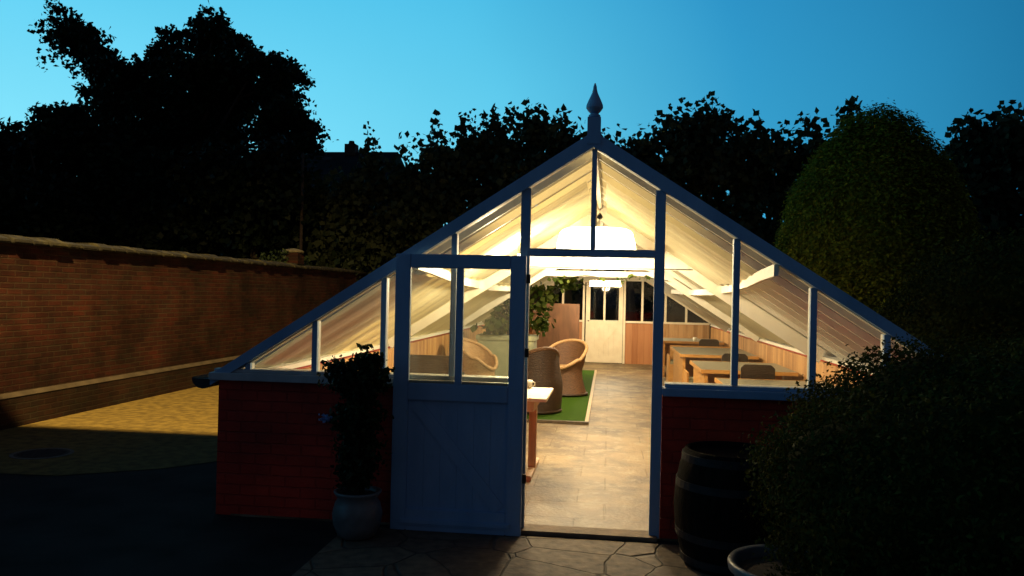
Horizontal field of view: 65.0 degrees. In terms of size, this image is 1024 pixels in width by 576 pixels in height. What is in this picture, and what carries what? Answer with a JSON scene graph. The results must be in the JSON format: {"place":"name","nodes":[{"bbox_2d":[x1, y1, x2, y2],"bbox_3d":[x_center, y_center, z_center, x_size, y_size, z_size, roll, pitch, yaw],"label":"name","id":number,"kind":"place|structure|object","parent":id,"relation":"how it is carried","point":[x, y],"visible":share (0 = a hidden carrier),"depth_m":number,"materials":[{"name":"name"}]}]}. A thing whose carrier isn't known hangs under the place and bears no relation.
{"place":"outdoors","nodes":[
{"label":"outdoors","id":0,"kind":"place"},
{"bbox_2d":[0,385,218,475],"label":"side path","id":1,"kind":"structure","parent":0,"point":[175,429],"depth_m":8.55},
{"bbox_2d":[9,448,73,458],"bbox_3d":[-4.476,1.576,7.658,0.540,0.006,0.540,1,0,7],"label":"manhole cover","id":2,"kind":"object","parent":1,"relation":"on","point":[42,453],"visible":1,"depth_m":7.64,"materials":[{"name":"metal"}]},
{"bbox_2d":[366,109,484,271],"bbox_3d":[-2.491,-1.540,21.923,3.642,6.558,2.281,1,0,29],"label":"plane tree","id":3,"kind":"object","parent":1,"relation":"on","point":[419,212],"visible":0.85,"depth_m":21.44,"materials":[{"name":"green plant"}]},
{"bbox_2d":[437,101,533,220],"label":"plane tree","id":4,"kind":"object","parent":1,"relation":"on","point":[488,149],"visible":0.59,"depth_m":21.34,"materials":[{"name":"green plant"}]},
{"bbox_2d":[0,352,678,575],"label":"ground","id":5,"kind":"structure","parent":0,"point":[169,521],"depth_m":5.36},
{"bbox_2d":[0,116,112,243],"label":"dark tree","id":6,"kind":"object","parent":5,"relation":"on","point":[33,203],"visible":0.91,"depth_m":20.89,"materials":[{"name":"green plant"}]},
{"bbox_2d":[27,0,338,169],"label":"maple tree","id":7,"kind":"object","parent":5,"relation":"on","point":[227,96],"visible":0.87,"depth_m":24.75,"materials":[{"name":"green plant"}]},
{"bbox_2d":[0,234,367,429],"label":"garden wall","id":8,"kind":"structure","parent":5,"relation":"on","point":[84,327],"depth_m":11.09,"materials":[{"name":"brick"}]},
{"bbox_2d":[256,248,313,265],"bbox_3d":[-4.899,-0.675,17.495,0.626,0.475,2.288,1,0,4],"label":"wall creeper","id":9,"kind":"object","parent":8,"relation":"on","point":[280,259],"depth_m":17.08,"materials":[{"name":"green plant"}]},
{"bbox_2d":[282,248,303,264],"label":"wall pier","id":10,"kind":"structure","parent":8,"relation":"on","point":[294,255],"depth_m":17.31,"materials":[{"name":"brick"}]},
{"bbox_2d":[299,153,303,249],"bbox_3d":[-5.552,-0.944,21.128,0.099,5.184,0.099,1,0,7],"label":"pole","id":11,"kind":"object","parent":5,"relation":"on","point":[301,218],"visible":0.34,"depth_m":21.11,"materials":[{"name":"black metal"}]},
{"bbox_2d":[278,121,399,281],"bbox_3d":[-4.566,-1.449,22.324,3.789,6.282,2.975,1,0,-27],"label":"plane tree","id":12,"kind":"object","parent":5,"relation":"on","point":[345,236],"visible":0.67,"depth_m":21.76,"materials":[{"name":"green plant"}]},
{"bbox_2d":[98,233,706,349],"bbox_3d":[-0.065,0.052,24.441,38.000,4.829,2.633,1,0,7],"label":"hedge","id":13,"kind":"object","parent":5,"relation":"on","point":[675,311],"depth_m":24.26,"materials":[{"name":"green plant"}]},
{"bbox_2d":[503,97,583,303],"bbox_3d":[1.055,-1.639,21.356,2.796,6.889,2.494,1,0,-4],"label":"plane tree","id":14,"kind":"object","parent":5,"relation":"on","point":[551,140],"visible":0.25,"depth_m":21.18,"materials":[{"name":"green plant"}]},
{"bbox_2d":[582,117,691,320],"bbox_3d":[3.160,-1.318,21.331,3.155,6.343,2.584,1,0,-12],"label":"plane tree","id":15,"kind":"object","parent":5,"relation":"on","point":[641,149],"visible":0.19,"depth_m":20.94,"materials":[{"name":"green plant"}]},
{"bbox_2d":[649,91,757,338],"bbox_3d":[5.001,-1.642,21.262,2.903,7.053,2.679,1,0,7],"label":"plane tree","id":16,"kind":"object","parent":5,"relation":"on","point":[699,143],"visible":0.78,"depth_m":20.74,"materials":[{"name":"green plant"}]},
{"bbox_2d":[719,107,830,246],"bbox_3d":[6.663,-1.358,20.953,3.367,6.589,2.935,1,0,-6],"label":"plane tree","id":17,"kind":"object","parent":5,"relation":"on","point":[767,188],"visible":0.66,"depth_m":20.52,"materials":[{"name":"green plant"}]},
{"bbox_2d":[813,95,864,163],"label":"plane tree","id":18,"kind":"object","parent":5,"relation":"on","point":[850,103],"visible":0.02,"depth_m":20.39,"materials":[{"name":"green plant"}]},
{"bbox_2d":[731,323,1023,575],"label":"clipped bush","id":19,"kind":"object","parent":5,"relation":"on","point":[908,465],"visible":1,"depth_m":3.23,"materials":[{"name":"green plant"}]},
{"bbox_2d":[773,100,986,318],"bbox_3d":[6.018,-0.642,13.373,3.496,5.026,3.252,1,0,7],"label":"conifer","id":20,"kind":"object","parent":5,"relation":"on","point":[874,202],"visible":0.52,"depth_m":12.43,"materials":[{"name":"green plant"}]},
{"bbox_2d":[940,100,1023,249],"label":"plane tree","id":21,"kind":"object","parent":5,"relation":"on","point":[988,160],"visible":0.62,"depth_m":17.08,"materials":[{"name":"green plant"}]},
{"bbox_2d":[299,141,404,219],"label":"house","id":22,"kind":"structure","parent":0,"point":[347,159],"depth_m":37.38,"materials":[{"name":"brick"}]},
{"bbox_2d":[410,354,466,374],"bbox_3d":[-0.949,1.208,9.522,0.720,0.870,0.700,1,0,7],"label":"table","id":23,"kind":"object","parent":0,"point":[433,364],"visible":0.11,"depth_m":9.18,"materials":[{"name":"brown wood"}]},
{"bbox_2d":[230,362,677,541],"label":"greenhouse floor","id":24,"kind":"structure","parent":0,"point":[595,473],"depth_m":7.77,"materials":[{"name":"beige tile"}]},
{"bbox_2d":[470,269,584,375],"bbox_3d":[0.316,0.670,14.294,2.092,2.100,1.129,1,0,21],"label":"fig tree","id":25,"kind":"object","parent":24,"relation":"on","point":[494,338],"visible":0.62,"depth_m":14.21,"materials":[{"name":"green plant"}]},
{"bbox_2d":[526,387,552,481],"bbox_3d":[-0.053,1.299,7.298,0.795,0.733,0.940,1,0,7],"label":"square table","id":26,"kind":"object","parent":24,"relation":"on","point":[536,396],"visible":0.42,"depth_m":7.29,"materials":[{"name":"brown wood"}]},
{"bbox_2d":[527,380,534,387],"bbox_3d":[0.157,0.900,7.531,0.096,0.075,0.084,1,0,-30],"label":"cup","id":27,"kind":"object","parent":26,"relation":"on","point":[529,385],"visible":0.71,"depth_m":7.50,"materials":[{"name":"white ceramic"}]},
{"bbox_2d":[532,303,579,347],"bbox_3d":[0.997,1.058,18.324,1.060,1.408,0.040,1,0,7],"label":"wooden screen","id":28,"kind":"object","parent":24,"relation":"on","point":[566,324],"visible":0.5,"depth_m":18.29,"materials":[{"name":"brown wood"}]},
{"bbox_2d":[527,370,596,424],"bbox_3d":[0.415,1.702,13.674,1.950,0.034,7.120,1,0,7],"label":"turf rug","id":29,"kind":"object","parent":24,"relation":"on","point":[576,409],"visible":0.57,"depth_m":11.22,"materials":[{"name":"green carpet"}]},
{"bbox_2d":[462,338,497,375],"bbox_3d":[-0.555,1.215,12.401,0.792,0.886,0.760,1,0,27],"label":"wicker chair","id":30,"kind":"object","parent":29,"relation":"on","point":[479,359],"visible":0.44,"depth_m":12.36,"materials":[{"name":"brown wicker"}]},
{"bbox_2d":[527,347,562,413],"bbox_3d":[0.314,1.225,10.983,0.760,0.886,0.766,1,0,-28],"label":"wicker chair","id":31,"kind":"object","parent":29,"relation":"on","point":[544,371],"visible":0.42,"depth_m":10.68,"materials":[{"name":"brown wicker"}]},
{"bbox_2d":[549,339,587,396],"bbox_3d":[0.848,1.259,12.882,0.760,0.866,0.763,1,0,29],"label":"wicker chair","id":32,"kind":"object","parent":29,"relation":"on","point":[573,353],"visible":0.62,"depth_m":12.72,"materials":[{"name":"brown wicker"}]},
{"bbox_2d":[192,83,942,541],"bbox_3d":[1.307,0.203,12.392,5.555,3.075,14.239,1,0,7],"label":"greenhouse","id":33,"kind":"object","parent":24,"relation":"on","point":[454,461],"visible":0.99,"depth_m":5.68,"materials":[{"name":"blue paint"}]},
{"bbox_2d":[390,254,530,536],"bbox_3d":[-0.354,0.714,5.450,0.922,1.881,0.068,1,0,7],"label":"door","id":34,"kind":"structure","parent":33,"relation":"in","point":[457,458],"depth_m":5.44,"materials":[{"name":"blue paint"}]},
{"bbox_2d":[556,200,635,249],"bbox_3d":[0.893,-0.642,8.511,0.860,0.575,0.860,1,0,7],"label":"pendant lamp","id":35,"kind":"object","parent":33,"relation":"hanging from","point":[606,238],"visible":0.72,"depth_m":8.17,"materials":[{"name":"fabric"}]},
{"bbox_2d":[585,283,623,362],"bbox_3d":[2.204,0.834,19.225,0.880,1.905,0.083,1,0,7],"label":"door","id":36,"kind":"structure","parent":33,"relation":"in","point":[597,339],"depth_m":19.22,"materials":[{"name":"beige paint"}]},
{"bbox_2d":[590,270,620,286],"bbox_3d":[1.992,-0.441,17.089,0.660,0.815,0.660,1,0,7],"label":"pendant lamp","id":37,"kind":"object","parent":33,"relation":"hanging from","point":[607,283],"visible":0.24,"depth_m":16.82,"materials":[{"name":"fabric"}]},
{"bbox_2d":[547,274,667,283],"bbox_3d":[1.511,-0.146,12.800,1.922,0.200,0.154,1,0,7],"label":"climbing vine","id":38,"kind":"object","parent":33,"relation":"attached to","point":[560,281],"visible":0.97,"depth_m":12.81,"materials":[{"name":"green plant"}]},
{"bbox_2d":[683,369,692,382],"bbox_3d":[3.125,1.490,11.596,1.240,0.548,0.520,1,0,7],"label":"booth bench","id":39,"kind":"object","parent":24,"relation":"on","point":[686,378],"visible":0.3,"depth_m":11.49,"materials":[{"name":"brown wood"}]},
{"bbox_2d":[662,338,724,376],"bbox_3d":[3.680,1.444,16.717,1.250,0.733,1.300,1,0,7],"label":"booth table","id":40,"kind":"object","parent":24,"relation":"on","point":[667,342],"visible":0.34,"depth_m":16.51,"materials":[{"name":"brown laminate"}]},
{"bbox_2d":[666,345,730,381],"bbox_3d":[3.506,1.440,14.816,1.260,0.708,0.505,1,0,7],"label":"booth bench","id":41,"kind":"object","parent":24,"relation":"on","point":[669,372],"visible":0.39,"depth_m":14.90,"materials":[{"name":"brown wood"}]},
{"bbox_2d":[699,339,718,346],"bbox_3d":[3.707,1.386,15.051,0.400,0.828,0.438,1,0,7],"label":"rattan chair","id":42,"kind":"object","parent":24,"relation":"on","point":[708,342],"visible":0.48,"depth_m":15.24,"materials":[{"name":"wicker"}]},
{"bbox_2d":[671,346,758,381],"bbox_3d":[3.302,1.413,13.338,1.190,0.733,1.900,1,0,7],"label":"booth table","id":43,"kind":"object","parent":24,"relation":"on","point":[683,356],"visible":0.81,"depth_m":13.31,"materials":[{"name":"brown laminate"}]},
{"bbox_2d":[722,353,747,361],"bbox_3d":[3.221,1.362,11.534,0.400,0.808,0.438,1,0,7],"label":"rattan chair","id":44,"kind":"object","parent":24,"relation":"on","point":[726,357],"visible":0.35,"depth_m":11.71,"materials":[{"name":"wicker"}]},
{"bbox_2d":[690,360,798,382],"bbox_3d":[2.975,1.387,10.507,1.160,0.733,1.400,1,0,7],"label":"booth table","id":45,"kind":"object","parent":24,"relation":"on","point":[707,371],"visible":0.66,"depth_m":10.46,"materials":[{"name":"brown laminate"}]},
{"bbox_2d":[740,364,774,379],"bbox_3d":[2.704,1.294,8.746,0.400,0.883,0.438,1,0,7],"label":"rattan chair","id":46,"kind":"object","parent":24,"relation":"on","point":[749,371],"visible":0.38,"depth_m":8.93,"materials":[{"name":"wicker"}]},
{"bbox_2d":[715,378,835,386],"bbox_3d":[2.736,1.366,8.153,1.170,0.733,1.370,1,0,7],"label":"booth table","id":47,"kind":"object","parent":24,"relation":"on","point":[760,382],"visible":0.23,"depth_m":8.59,"materials":[{"name":"brown laminate"}]},
{"bbox_2d":[292,528,710,575],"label":"paving","id":48,"kind":"structure","parent":0,"point":[390,552],"depth_m":4.95,"materials":[{"name":"stone"}]},
{"bbox_2d":[317,343,394,540],"bbox_3d":[-1.012,1.000,5.278,0.507,1.277,0.437,1,0,31],"label":"potted shrub","id":49,"kind":"object","parent":48,"relation":"on","point":[360,380],"visible":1,"depth_m":5.21,"materials":[{"name":"green plant"}]},
{"bbox_2d":[674,441,782,575],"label":"barrel","id":50,"kind":"object","parent":48,"relation":"on","point":[715,527],"visible":0.61,"depth_m":4.67,"materials":[{"name":"brown wood"}]},
{"bbox_2d":[727,544,808,575],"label":"planter pot","id":51,"kind":"object","parent":48,"relation":"on","point":[743,561],"visible":0.45,"depth_m":4.00,"materials":[{"name":"ceramic"}]},
{"bbox_2d":[0,0,1023,225],"label":"sky","id":52,"kind":"structure","parent":0,"point":[387,64],"materials":[{"name":"blue"}]}
]}

